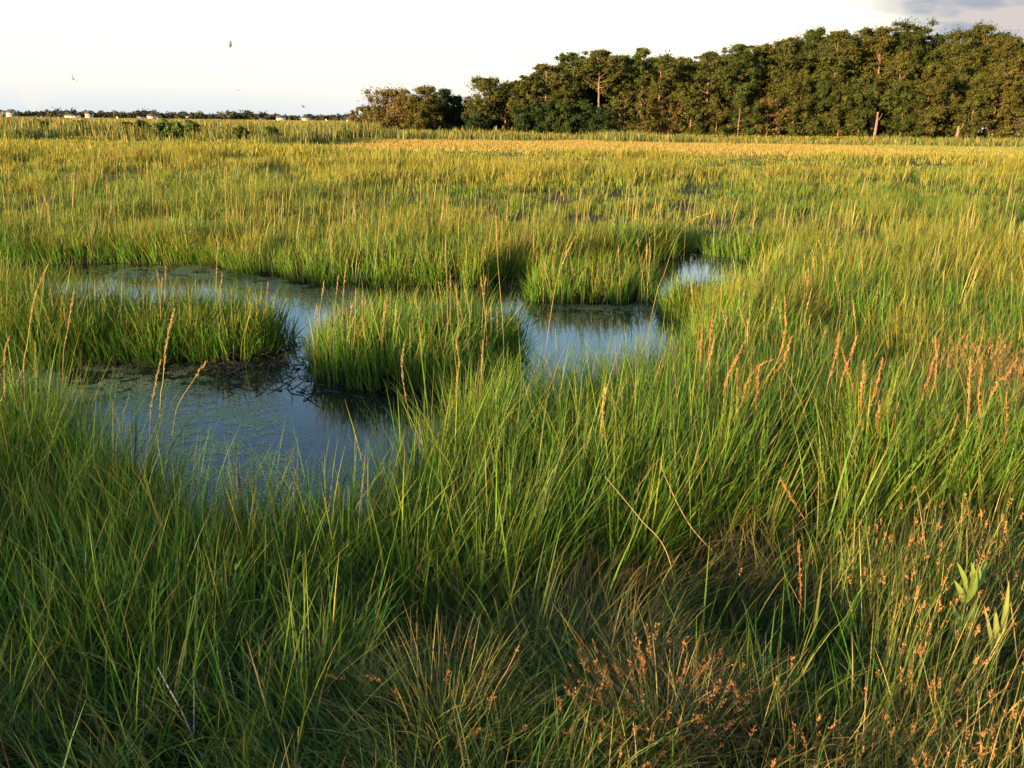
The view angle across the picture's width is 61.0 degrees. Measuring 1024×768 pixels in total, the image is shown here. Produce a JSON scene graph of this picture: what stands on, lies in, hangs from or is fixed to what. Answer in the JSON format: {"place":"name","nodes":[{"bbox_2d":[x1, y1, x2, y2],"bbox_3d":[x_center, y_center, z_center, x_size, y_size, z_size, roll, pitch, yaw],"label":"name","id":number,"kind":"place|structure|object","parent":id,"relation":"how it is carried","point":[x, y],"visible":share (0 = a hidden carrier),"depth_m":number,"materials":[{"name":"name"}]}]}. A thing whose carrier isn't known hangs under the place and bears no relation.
{"place":"outdoors","nodes":[
{"label":"outdoors","id":0,"kind":"place"},
{"bbox_2d":[0,251,760,564],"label":"pond water","id":1,"kind":"structure","parent":0,"point":[327,413],"depth_m":7.01,"materials":[{"name":"blue liquid"}]},
{"bbox_2d":[0,263,681,514],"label":"pond algae","id":2,"kind":"object","parent":1,"relation":"on","point":[189,414],"visible":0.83,"depth_m":6.31,"materials":[{"name":"plant"}]},
{"bbox_2d":[66,294,655,400],"bbox_3d":[-0.189,-0.441,8.184,7.131,0.204,3.130,-9,19,-29],"label":"root debris","id":3,"kind":"object","parent":1,"relation":"on","point":[241,365],"visible":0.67,"depth_m":7.17,"materials":[{"name":"plant"}]},
{"bbox_2d":[0,384,1022,681],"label":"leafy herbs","id":4,"kind":"object","parent":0,"point":[232,604],"visible":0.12,"depth_m":3.08,"materials":[{"name":"green plant"}]},
{"bbox_2d":[0,119,1023,767],"bbox_3d":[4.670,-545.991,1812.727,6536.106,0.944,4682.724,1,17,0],"label":"marsh ground","id":5,"kind":"structure","parent":0,"point":[634,297],"depth_m":12.68,"materials":[{"name":"soil"}]},
{"bbox_2d":[24,265,47,392],"bbox_3d":[-2.489,-0.004,4.569,0.267,1.248,0.015,-2,17,-9],"label":"seed stalk","id":6,"kind":"object","parent":5,"relation":"on","point":[36,291],"visible":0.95,"depth_m":4.46,"materials":[{"name":"plant"}]},
{"bbox_2d":[132,119,149,133],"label":"marsh shrub","id":7,"kind":"object","parent":5,"relation":"on","point":[137,122],"visible":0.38,"depth_m":86.03,"materials":[{"name":"green plant"}]},
{"bbox_2d":[0,244,310,374],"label":"grass peninsula","id":8,"kind":"object","parent":5,"relation":"on","point":[142,321],"depth_m":7.62,"materials":[{"name":"green plant"}]},
{"bbox_2d":[145,122,167,137],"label":"marsh shrub","id":9,"kind":"object","parent":5,"relation":"on","point":[160,125],"visible":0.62,"depth_m":82.40,"materials":[{"name":"green plant"}]},
{"bbox_2d":[160,307,174,489],"bbox_3d":[-1.696,0.373,4.285,0.245,1.547,0.021,4,17,9],"label":"seed stalk","id":10,"kind":"object","parent":5,"relation":"on","point":[166,340],"visible":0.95,"depth_m":4.10,"materials":[{"name":"plant"}]},
{"bbox_2d":[163,121,184,138],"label":"marsh shrub","id":11,"kind":"object","parent":5,"relation":"on","point":[175,128],"visible":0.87,"depth_m":80.29,"materials":[{"name":"green plant"}]},
{"bbox_2d":[3,106,353,120],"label":"distant woods","id":12,"kind":"object","parent":5,"relation":"on","point":[244,115],"visible":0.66,"depth_m":627.75,"materials":[{"name":"green plant"}]},
{"bbox_2d":[158,668,207,767],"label":"dead stick","id":13,"kind":"object","parent":5,"relation":"on","point":[184,717],"visible":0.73,"depth_m":2.51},
{"bbox_2d":[184,119,201,136],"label":"marsh shrub","id":14,"kind":"object","parent":5,"relation":"on","point":[191,124],"visible":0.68,"depth_m":85.91,"materials":[{"name":"green plant"}]},
{"bbox_2d":[193,676,196,767],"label":"dead stick","id":15,"kind":"object","parent":5,"relation":"on","point":[194,717],"visible":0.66,"depth_m":2.55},
{"bbox_2d":[232,125,249,140],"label":"marsh shrub","id":16,"kind":"object","parent":5,"relation":"on","point":[240,131],"visible":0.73,"depth_m":76.55,"materials":[{"name":"green plant"}]},
{"bbox_2d":[262,126,280,139],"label":"marsh shrub","id":17,"kind":"object","parent":5,"relation":"on","point":[272,129],"visible":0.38,"depth_m":74.63,"materials":[{"name":"green plant"}]},
{"bbox_2d":[348,106,361,125],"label":"young tree","id":18,"kind":"object","parent":5,"relation":"on","point":[354,116],"visible":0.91,"depth_m":127.49,"materials":[{"name":"green plant"}]},
{"bbox_2d":[358,103,398,128],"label":"oak tree","id":19,"kind":"object","parent":5,"relation":"on","point":[362,108],"visible":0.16,"depth_m":132.55,"materials":[{"name":"green plant"}]},
{"bbox_2d":[352,83,417,129],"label":"oak tree","id":20,"kind":"object","parent":5,"relation":"on","point":[396,104],"visible":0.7,"depth_m":123.44,"materials":[{"name":"green plant"}]},
{"bbox_2d":[285,267,549,395],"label":"grass island","id":21,"kind":"structure","parent":5,"relation":"on","point":[331,343],"depth_m":7.13,"materials":[{"name":"green plant"}]},
{"bbox_2d":[401,82,442,131],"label":"oak tree","id":22,"kind":"object","parent":5,"relation":"on","point":[424,113],"visible":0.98,"depth_m":118.99,"materials":[{"name":"green plant"}]},
{"bbox_2d":[285,599,581,767],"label":"rush tussock","id":23,"kind":"object","parent":5,"relation":"on","point":[445,694],"visible":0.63,"depth_m":2.65,"materials":[{"name":"plant"}]},
{"bbox_2d":[425,88,463,130],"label":"cedar tree","id":24,"kind":"object","parent":5,"relation":"on","point":[446,100],"visible":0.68,"depth_m":125.16,"materials":[{"name":"green plant"}]},
{"bbox_2d":[447,93,467,127],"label":"cedar tree","id":25,"kind":"object","parent":5,"relation":"on","point":[458,98],"visible":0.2,"depth_m":129.10,"materials":[{"name":"green plant"}]},
{"bbox_2d":[457,109,497,132],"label":"shrub","id":26,"kind":"object","parent":5,"relation":"on","point":[479,120],"visible":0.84,"depth_m":116.74,"materials":[{"name":"green plant"}]},
{"bbox_2d":[455,75,511,130],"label":"pine tree","id":27,"kind":"object","parent":5,"relation":"on","point":[492,92],"visible":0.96,"depth_m":120.33,"materials":[{"name":"green plant"}]},
{"bbox_2d":[487,80,520,130],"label":"pine tree","id":28,"kind":"object","parent":5,"relation":"on","point":[507,122],"visible":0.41,"depth_m":122.75,"materials":[{"name":"green plant"}]},
{"bbox_2d":[488,79,534,130],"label":"oak tree","id":29,"kind":"object","parent":5,"relation":"on","point":[502,122],"visible":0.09,"depth_m":130.65,"materials":[{"name":"green plant"}]},
{"bbox_2d":[0,444,1023,767],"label":"salt hay","id":30,"kind":"object","parent":5,"relation":"on","point":[638,610],"visible":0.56,"depth_m":2.80},
{"bbox_2d":[0,200,1023,767],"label":"cordgrass","id":31,"kind":"object","parent":5,"relation":"on","point":[492,452],"visible":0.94,"depth_m":4.10,"materials":[{"name":"green plant"}]},
{"bbox_2d":[0,123,1023,319],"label":"meadow grass","id":32,"kind":"structure","parent":5,"relation":"on","point":[369,167],"depth_m":26.21,"materials":[{"name":"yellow plant"}]},
{"bbox_2d":[0,114,1023,147],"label":"reeds","id":33,"kind":"object","parent":5,"relation":"on","point":[15,127],"visible":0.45,"depth_m":87.49,"materials":[{"name":"green plant"}]},
{"bbox_2d":[508,104,536,132],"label":"shrub","id":34,"kind":"object","parent":5,"relation":"on","point":[521,119],"visible":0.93,"depth_m":114.12,"materials":[{"name":"green plant"}]},
{"bbox_2d":[503,74,544,129],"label":"pine tree","id":35,"kind":"object","parent":5,"relation":"on","point":[515,98],"visible":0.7,"depth_m":119.56,"materials":[{"name":"green plant"}]},
{"bbox_2d":[525,61,573,118],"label":"pine tree","id":36,"kind":"object","parent":5,"relation":"on","point":[554,80],"visible":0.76,"depth_m":120.29,"materials":[{"name":"green plant"}]},
{"bbox_2d":[529,100,571,133],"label":"shrub","id":37,"kind":"object","parent":5,"relation":"on","point":[538,114],"visible":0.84,"depth_m":112.08,"materials":[{"name":"green plant"}]},
{"bbox_2d":[545,99,574,133],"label":"shrub","id":38,"kind":"object","parent":5,"relation":"on","point":[563,107],"visible":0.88,"depth_m":112.21,"materials":[{"name":"green plant"}]},
{"bbox_2d":[538,51,587,128],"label":"pine tree","id":39,"kind":"object","parent":5,"relation":"on","point":[573,85],"visible":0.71,"depth_m":121.35,"materials":[{"name":"green plant"}]},
{"bbox_2d":[564,99,599,134],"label":"shrub","id":40,"kind":"object","parent":5,"relation":"on","point":[577,116],"visible":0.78,"depth_m":112.98,"materials":[{"name":"green plant"}]},
{"bbox_2d":[558,55,610,130],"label":"oak tree","id":41,"kind":"object","parent":5,"relation":"on","point":[588,90],"visible":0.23,"depth_m":128.98,"materials":[{"name":"green plant"}]},
{"bbox_2d":[514,241,668,305],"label":"grass island","id":42,"kind":"structure","parent":5,"relation":"on","point":[602,278],"depth_m":10.30,"materials":[{"name":"green plant"}]},
{"bbox_2d":[571,48,627,127],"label":"pine tree","id":43,"kind":"object","parent":5,"relation":"on","point":[602,56],"visible":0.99,"depth_m":117.76,"materials":[{"name":"green plant"}]},
{"bbox_2d":[599,385,605,510],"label":"seed stalk","id":44,"kind":"object","parent":5,"relation":"on","point":[603,409],"visible":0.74,"depth_m":4.08,"materials":[{"name":"plant"}]},
{"bbox_2d":[585,106,621,134],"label":"shrub","id":45,"kind":"object","parent":5,"relation":"on","point":[603,124],"visible":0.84,"depth_m":112.06,"materials":[{"name":"green plant"}]},
{"bbox_2d":[583,58,630,128],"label":"oak tree","id":46,"kind":"object","parent":5,"relation":"on","point":[603,74],"visible":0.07,"depth_m":129.59,"materials":[{"name":"green plant"}]},
{"bbox_2d":[600,53,635,128],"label":"pine tree","id":47,"kind":"object","parent":5,"relation":"on","point":[609,93],"visible":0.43,"depth_m":123.84,"materials":[{"name":"green plant"}]},
{"bbox_2d":[589,56,646,128],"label":"oak tree","id":48,"kind":"object","parent":5,"relation":"on","point":[629,68],"visible":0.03,"depth_m":129.62,"materials":[{"name":"green plant"}]},
{"bbox_2d":[602,90,637,132],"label":"shrub","id":49,"kind":"object","parent":5,"relation":"on","point":[616,103],"visible":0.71,"depth_m":113.50,"materials":[{"name":"green plant"}]},
{"bbox_2d":[620,47,663,130],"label":"pine tree","id":50,"kind":"object","parent":5,"relation":"on","point":[638,61],"visible":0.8,"depth_m":119.58,"materials":[{"name":"green plant"}]},
{"bbox_2d":[605,476,681,621],"bbox_3d":[0.520,0.695,3.355,0.352,0.708,0.013,2,17,5],"label":"dry stem","id":51,"kind":"object","parent":5,"relation":"on","point":[656,535],"visible":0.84,"depth_m":3.31,"materials":[{"name":"plant"}]},
{"bbox_2d":[621,58,668,129],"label":"oak tree","id":52,"kind":"object","parent":5,"relation":"on","point":[649,62],"visible":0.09,"depth_m":129.54,"materials":[{"name":"green plant"}]},
{"bbox_2d":[623,89,669,134],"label":"shrub","id":53,"kind":"object","parent":5,"relation":"on","point":[647,112],"visible":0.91,"depth_m":111.82,"materials":[{"name":"green plant"}]},
{"bbox_2d":[642,54,680,128],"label":"pine tree","id":54,"kind":"object","parent":5,"relation":"on","point":[668,74],"visible":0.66,"depth_m":117.06,"materials":[{"name":"green plant"}]},
{"bbox_2d":[530,622,801,767],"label":"rush tussock","id":55,"kind":"object","parent":5,"relation":"on","point":[671,717],"visible":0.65,"depth_m":2.65,"materials":[{"name":"plant"}]},
{"bbox_2d":[652,98,684,134],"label":"shrub","id":56,"kind":"object","parent":5,"relation":"on","point":[673,115],"visible":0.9,"depth_m":113.78,"materials":[{"name":"green plant"}]},
{"bbox_2d":[646,62,698,130],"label":"oak tree","id":57,"kind":"object","parent":5,"relation":"on","point":[672,87],"visible":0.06,"depth_m":128.36,"materials":[{"name":"green plant"}]},
{"bbox_2d":[655,56,703,132],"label":"pine tree","id":58,"kind":"object","parent":5,"relation":"on","point":[685,70],"visible":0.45,"depth_m":121.80,"materials":[{"name":"green plant"}]},
{"bbox_2d":[673,81,714,135],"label":"oak tree","id":59,"kind":"object","parent":5,"relation":"on","point":[690,98],"visible":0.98,"depth_m":113.39,"materials":[{"name":"green plant"}]},
{"bbox_2d":[669,56,721,131],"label":"oak tree","id":60,"kind":"object","parent":5,"relation":"on","point":[694,62],"visible":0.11,"depth_m":129.10,"materials":[{"name":"green plant"}]},
{"bbox_2d":[643,267,748,320],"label":"grass island","id":61,"kind":"structure","parent":5,"relation":"on","point":[680,294],"depth_m":9.53,"materials":[{"name":"green plant"}]},
{"bbox_2d":[661,460,736,596],"bbox_3d":[0.785,0.628,3.625,0.377,0.683,0.011,0,17,-3],"label":"dry stem","id":62,"kind":"object","parent":5,"relation":"on","point":[694,530],"visible":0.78,"depth_m":3.62,"materials":[{"name":"plant"}]},
{"bbox_2d":[683,55,730,131],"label":"oak tree","id":63,"kind":"object","parent":5,"relation":"on","point":[724,118],"visible":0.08,"depth_m":129.52,"materials":[{"name":"green plant"}]},
{"bbox_2d":[683,50,733,132],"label":"pine tree","id":64,"kind":"object","parent":5,"relation":"on","point":[707,67],"visible":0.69,"depth_m":119.94,"materials":[{"name":"green plant"}]},
{"bbox_2d":[699,95,738,135],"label":"shrub","id":65,"kind":"object","parent":5,"relation":"on","point":[717,120],"visible":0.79,"depth_m":114.19,"materials":[{"name":"green plant"}]},
{"bbox_2d":[723,339,745,445],"bbox_3d":[1.204,0.345,4.609,0.224,1.193,0.026,2,17,3],"label":"seed stalk","id":66,"kind":"object","parent":5,"relation":"on","point":[728,375],"visible":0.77,"depth_m":4.49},
{"bbox_2d":[710,54,762,132],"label":"oak tree","id":67,"kind":"object","parent":5,"relation":"on","point":[746,113],"visible":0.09,"depth_m":128.57,"materials":[{"name":"green plant"}]},
{"bbox_2d":[704,42,772,125],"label":"pine tree","id":68,"kind":"object","parent":5,"relation":"on","point":[740,55],"visible":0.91,"depth_m":118.13,"materials":[{"name":"green plant"}]},
{"bbox_2d":[718,90,765,136],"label":"oak tree","id":69,"kind":"object","parent":5,"relation":"on","point":[738,100],"visible":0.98,"depth_m":112.10,"materials":[{"name":"green plant"}]},
{"bbox_2d":[725,46,786,129],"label":"oak tree","id":70,"kind":"object","parent":5,"relation":"on","point":[774,52],"visible":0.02,"depth_m":128.21,"materials":[{"name":"green plant"}]},
{"bbox_2d":[732,42,779,133],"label":"pine tree","id":71,"kind":"object","parent":5,"relation":"on","point":[757,50],"visible":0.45,"depth_m":122.99,"materials":[{"name":"green plant"}]},
{"bbox_2d":[744,96,792,136],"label":"shrub","id":72,"kind":"object","parent":5,"relation":"on","point":[770,103],"visible":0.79,"depth_m":113.32,"materials":[{"name":"green plant"}]},
{"bbox_2d":[531,324,1023,767],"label":"rushes","id":73,"kind":"object","parent":5,"relation":"on","point":[962,655],"visible":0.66,"depth_m":3.02,"materials":[{"name":"plant"}]},
{"bbox_2d":[760,51,803,133],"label":"oak tree","id":74,"kind":"object","parent":5,"relation":"on","point":[771,120],"visible":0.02,"depth_m":129.49,"materials":[{"name":"green plant"}]},
{"bbox_2d":[758,36,807,127],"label":"pine tree","id":75,"kind":"object","parent":5,"relation":"on","point":[785,65],"visible":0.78,"depth_m":119.03,"materials":[{"name":"green plant"}]},
{"bbox_2d":[772,70,821,136],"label":"oak tree","id":76,"kind":"object","parent":5,"relation":"on","point":[791,89],"visible":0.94,"depth_m":113.55,"materials":[{"name":"green plant"}]},
{"bbox_2d":[795,541,801,663],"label":"seed stalk","id":77,"kind":"object","parent":5,"relation":"on","point":[799,559],"visible":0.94,"depth_m":3.05,"materials":[{"name":"plant"}]},
{"bbox_2d":[776,25,838,133],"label":"oak tree","id":78,"kind":"object","parent":5,"relation":"on","point":[809,38],"visible":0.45,"depth_m":119.39,"materials":[{"name":"green plant"}]},
{"bbox_2d":[796,77,840,137],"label":"oak tree","id":79,"kind":"object","parent":5,"relation":"on","point":[817,105],"visible":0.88,"depth_m":113.68,"materials":[{"name":"green plant"}]},
{"bbox_2d":[803,28,866,134],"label":"pine tree","id":80,"kind":"object","parent":5,"relation":"on","point":[844,43],"visible":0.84,"depth_m":117.39,"materials":[{"name":"green plant"}]},
{"bbox_2d":[819,80,866,137],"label":"oak tree","id":81,"kind":"object","parent":5,"relation":"on","point":[845,102],"visible":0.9,"depth_m":113.46,"materials":[{"name":"green plant"}]},
{"bbox_2d":[824,31,863,121],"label":"oak tree","id":82,"kind":"object","parent":5,"relation":"on","point":[850,34],"visible":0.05,"depth_m":127.83,"materials":[{"name":"green plant"}]},
{"bbox_2d":[856,359,864,463],"bbox_3d":[1.819,0.270,4.590,0.021,0.824,0.055,-3,17,-12],"label":"seed stalk","id":83,"kind":"object","parent":5,"relation":"on","point":[861,400],"visible":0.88,"depth_m":4.52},
{"bbox_2d":[841,75,881,136],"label":"oak tree","id":84,"kind":"object","parent":5,"relation":"on","point":[860,97],"visible":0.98,"depth_m":112.66,"materials":[{"name":"green plant"}]},
{"bbox_2d":[840,25,893,101],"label":"pine tree","id":85,"kind":"object","parent":5,"relation":"on","point":[864,31],"visible":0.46,"depth_m":120.50,"materials":[{"name":"green plant"}]},
{"bbox_2d":[850,25,903,135],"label":"pine tree","id":86,"kind":"object","parent":5,"relation":"on","point":[876,46],"visible":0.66,"depth_m":119.70,"materials":[{"name":"green plant"}]},
{"bbox_2d":[862,37,893,134],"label":"oak tree","id":87,"kind":"object","parent":5,"relation":"on","point":[879,130],"visible":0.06,"depth_m":130.08,"materials":[{"name":"green plant"}]},
{"bbox_2d":[865,30,922,133],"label":"oak tree","id":88,"kind":"object","parent":5,"relation":"on","point":[883,113],"visible":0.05,"depth_m":129.98,"materials":[{"name":"green plant"}]},
{"bbox_2d":[874,50,923,128],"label":"pine tree","id":89,"kind":"object","parent":5,"relation":"on","point":[898,60],"visible":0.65,"depth_m":114.86,"materials":[{"name":"green plant"}]},
{"bbox_2d":[875,79,932,137],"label":"oak tree","id":90,"kind":"object","parent":5,"relation":"on","point":[908,113],"visible":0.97,"depth_m":112.01,"materials":[{"name":"green plant"}]},
{"bbox_2d":[876,16,945,130],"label":"oak tree","id":91,"kind":"object","parent":5,"relation":"on","point":[918,37],"visible":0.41,"depth_m":121.74,"materials":[{"name":"green plant"}]},
{"bbox_2d":[901,61,956,137],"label":"oak tree","id":92,"kind":"object","parent":5,"relation":"on","point":[934,88],"visible":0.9,"depth_m":110.78,"materials":[{"name":"green plant"}]},
{"bbox_2d":[918,32,949,127],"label":"oak tree","id":93,"kind":"object","parent":5,"relation":"on","point":[939,37],"visible":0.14,"depth_m":124.61,"materials":[{"name":"green plant"}]},
{"bbox_2d":[926,91,964,137],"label":"oak tree","id":94,"kind":"object","parent":5,"relation":"on","point":[946,114],"visible":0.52,"depth_m":114.59,"materials":[{"name":"green plant"}]},
{"bbox_2d":[922,22,992,131],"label":"oak tree","id":95,"kind":"object","parent":5,"relation":"on","point":[956,60],"visible":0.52,"depth_m":119.29,"materials":[{"name":"green plant"}]},
{"bbox_2d":[945,560,986,696],"bbox_3d":[1.505,0.852,2.926,0.086,0.604,0.143,11,20,30],"label":"broad leaf plant","id":96,"kind":"object","parent":5,"relation":"on","point":[976,581],"visible":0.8,"depth_m":2.85,"materials":[{"name":"plant"}]},
{"bbox_2d":[945,73,998,138],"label":"oak tree","id":97,"kind":"object","parent":5,"relation":"on","point":[977,95],"visible":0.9,"depth_m":111.49,"materials":[{"name":"green plant"}]},
{"bbox_2d":[977,364,986,455],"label":"seed stalk","id":98,"kind":"object","parent":5,"relation":"on","point":[978,391],"visible":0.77,"depth_m":4.32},
{"bbox_2d":[958,19,1023,108],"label":"oak tree","id":99,"kind":"object","parent":5,"relation":"on","point":[981,28],"visible":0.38,"depth_m":119.42,"materials":[{"name":"green plant"}]},
{"bbox_2d":[962,107,1023,138],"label":"house","id":100,"kind":"structure","parent":5,"relation":"on","point":[981,128],"depth_m":117.22,"materials":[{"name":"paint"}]},
{"bbox_2d":[966,63,1023,138],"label":"oak tree","id":101,"kind":"object","parent":5,"relation":"on","point":[997,129],"visible":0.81,"depth_m":112.31,"materials":[{"name":"green plant"}]},
{"bbox_2d":[984,582,1008,709],"bbox_3d":[1.541,0.897,2.810,0.119,0.542,0.033,-9,19,-29],"label":"reed shoot","id":102,"kind":"object","parent":5,"relation":"on","point":[1004,618],"visible":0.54,"depth_m":2.78,"materials":[{"name":"green plant"}]},
{"bbox_2d":[976,30,1023,106],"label":"oak tree","id":103,"kind":"object","parent":5,"relation":"on","point":[1005,48],"visible":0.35,"depth_m":118.12,"materials":[{"name":"green plant"}]},
{"bbox_2d":[992,74,1023,139],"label":"oak tree","id":104,"kind":"object","parent":5,"relation":"on","point":[1010,118],"visible":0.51,"depth_m":113.18,"materials":[{"name":"green plant"}]},
{"bbox_2d":[1010,87,1023,138],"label":"oak tree","id":105,"kind":"object","parent":5,"relation":"on","point":[1020,111],"visible":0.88,"depth_m":112.06,"materials":[{"name":"green plant"}]},
{"bbox_2d":[0,0,1023,118],"label":"sky","id":106,"kind":"structure","parent":0,"point":[284,56],"materials":[{"name":"white"}]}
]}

